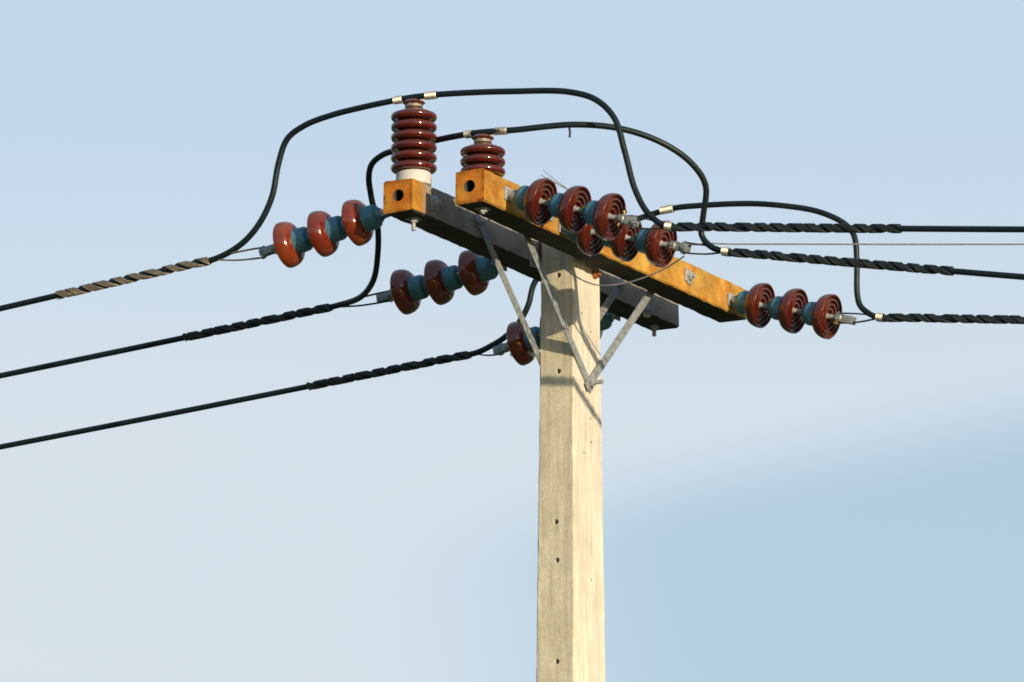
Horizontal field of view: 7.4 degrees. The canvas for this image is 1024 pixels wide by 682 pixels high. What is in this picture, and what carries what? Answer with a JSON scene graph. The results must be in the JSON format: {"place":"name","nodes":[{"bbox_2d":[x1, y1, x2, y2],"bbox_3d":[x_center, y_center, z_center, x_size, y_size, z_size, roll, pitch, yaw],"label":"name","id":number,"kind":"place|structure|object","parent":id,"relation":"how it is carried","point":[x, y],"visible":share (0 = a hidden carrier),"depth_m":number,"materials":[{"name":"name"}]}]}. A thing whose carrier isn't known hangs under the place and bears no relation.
{"place":"outdoors","nodes":[
{"label":"outdoors","id":0,"kind":"place"},
{"bbox_2d":[0,0,1023,681],"label":"sky","id":1,"kind":"structure","parent":0,"point":[779,505],"materials":[{"name":"blue"}]},
{"label":"ground","id":2,"kind":"structure","parent":0,"visible":0},
{"bbox_2d":[536,243,605,681],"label":"concrete utility pole","id":3,"kind":"object","parent":2,"relation":"on","point":[570,616],"visible":0.97,"depth_m":29.71,"materials":[{"name":"beige concrete"}]},
{"bbox_2d":[383,178,678,330],"bbox_3d":[0.089,-0.318,30.054,0.127,0.126,2.156,-7,-15,27],"label":"crossarm","id":4,"kind":"object","parent":3,"relation":"attached to","point":[450,220],"visible":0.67,"depth_m":29.63,"materials":[{"name":"concrete"}]},
{"bbox_2d":[218,199,390,267],"bbox_3d":[-0.748,-0.392,29.462,0.800,0.225,0.176,-7,-15,27],"label":"insulator string","id":5,"kind":"object","parent":4,"relation":"attached to","point":[356,222],"visible":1,"depth_m":29.38,"materials":[{"name":"ceramic"}]},
{"bbox_2d":[391,98,436,230],"bbox_3d":[-0.362,-0.648,29.260,0.172,0.497,0.172,-7,-15,27],"label":"line post insulator","id":6,"kind":"object","parent":4,"relation":"attached to","point":[413,139],"visible":1,"depth_m":29.22,"materials":[{"name":"ceramic"}]},
{"bbox_2d":[0,88,1023,311],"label":"power line","id":7,"kind":"object","parent":6,"relation":"attached to","point":[647,212],"visible":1,"depth_m":29.08,"materials":[{"name":"metal"}]},
{"bbox_2d":[341,250,506,314],"bbox_3d":[-0.347,-0.214,30.107,0.719,0.217,0.176,-7,-15,27],"label":"insulator string","id":8,"kind":"object","parent":4,"relation":"attached to","point":[439,282],"visible":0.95,"depth_m":30.01,"materials":[{"name":"ceramic"}]},
{"bbox_2d":[430,196,441,210],"bbox_3d":[-0.328,-0.502,29.259,0.152,0.065,0.065,-7,-15,27],"label":"bolt","id":9,"kind":"object","parent":4,"relation":"attached to","point":[435,202],"visible":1,"depth_m":29.22,"materials":[{"name":"metal"}]},
{"bbox_2d":[529,252,540,267],"bbox_3d":[0.037,-0.300,29.917,0.152,0.060,0.060,-7,-15,27],"label":"bolt","id":10,"kind":"object","parent":4,"relation":"attached to","point":[532,262],"visible":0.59,"depth_m":29.88,"materials":[{"name":"metal"}]},
{"bbox_2d":[477,311,619,365],"bbox_3d":[0.135,-0.027,30.887,0.619,0.224,0.176,-7,-15,27],"label":"insulator string","id":11,"kind":"object","parent":4,"relation":"attached to","point":[517,346],"visible":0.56,"depth_m":30.87,"materials":[{"name":"ceramic"}]},
{"bbox_2d":[0,201,1023,449],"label":"power line","id":12,"kind":"object","parent":11,"relation":"attached to","point":[878,317],"visible":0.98,"depth_m":31.00,"materials":[{"name":"metal"}]},
{"bbox_2d":[643,303,653,317],"bbox_3d":[0.476,-0.114,30.721,0.152,0.063,0.062,-7,-15,27],"label":"bolt","id":13,"kind":"object","parent":4,"relation":"attached to","point":[648,309],"visible":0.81,"depth_m":30.68,"materials":[{"name":"metal"}]},
{"bbox_2d":[474,214,695,392],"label":"crossarm braces","id":14,"kind":"object","parent":3,"relation":"attached to","point":[591,381],"visible":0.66,"depth_m":29.79,"materials":[{"name":"grey metal"}]},
{"bbox_2d":[592,270,600,278],"bbox_3d":[0.320,-0.253,29.980,0.029,0.029,0.034,-7,-15,27],"label":"bolt","id":15,"kind":"object","parent":3,"relation":"attached to","point":[596,274],"visible":1,"depth_m":29.97,"materials":[{"name":"orange metal"}]},
{"bbox_2d":[455,168,746,322],"bbox_3d":[0.351,-0.350,29.918,0.126,0.127,2.156,-7,-15,27],"label":"crossarm","id":16,"kind":"object","parent":3,"relation":"attached to","point":[705,293],"visible":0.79,"depth_m":29.95,"materials":[{"name":"wood"}]},
{"bbox_2d":[460,134,505,213],"bbox_3d":[-0.107,-0.610,29.095,0.168,0.298,0.168,-7,-15,27],"label":"pin insulator","id":17,"kind":"object","parent":16,"relation":"attached to","point":[482,151],"visible":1,"depth_m":29.05,"materials":[{"name":"ceramic"}]},
{"bbox_2d":[0,121,1023,378],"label":"power line","id":18,"kind":"object","parent":17,"relation":"attached to","point":[722,251],"visible":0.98,"depth_m":29.14,"materials":[{"name":"metal"}]},
{"bbox_2d":[541,128,1023,285],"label":"thin wires","id":19,"kind":"object","parent":18,"relation":"attached to","point":[561,185],"visible":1,"depth_m":28.98,"materials":[{"name":"metal"}]},
{"bbox_2d":[392,91,674,213],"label":"tie wire lashings","id":20,"kind":"object","parent":17,"relation":"on","point":[666,209],"visible":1,"depth_m":29.29,"materials":[{"name":"metal"}]},
{"bbox_2d":[504,178,662,240],"bbox_3d":[0.270,-0.484,28.948,0.652,0.261,0.176,-7,-15,27],"label":"insulator string","id":21,"kind":"object","parent":16,"relation":"attached to","point":[542,202],"visible":1,"depth_m":28.94,"materials":[{"name":"ceramic"}]},
{"bbox_2d":[559,215,719,267],"bbox_3d":[0.479,-0.385,29.311,0.667,0.249,0.176,-7,-15,27],"label":"insulator string","id":22,"kind":"object","parent":16,"relation":"attached to","point":[657,248],"visible":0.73,"depth_m":29.29,"materials":[{"name":"ceramic"}]},
{"bbox_2d":[728,283,874,338],"bbox_3d":[1.120,-0.119,30.533,0.625,0.248,0.176,-7,-15,27],"label":"insulator string","id":23,"kind":"object","parent":16,"relation":"attached to","point":[761,305],"visible":1,"depth_m":30.53,"materials":[{"name":"ceramic"}]}
]}

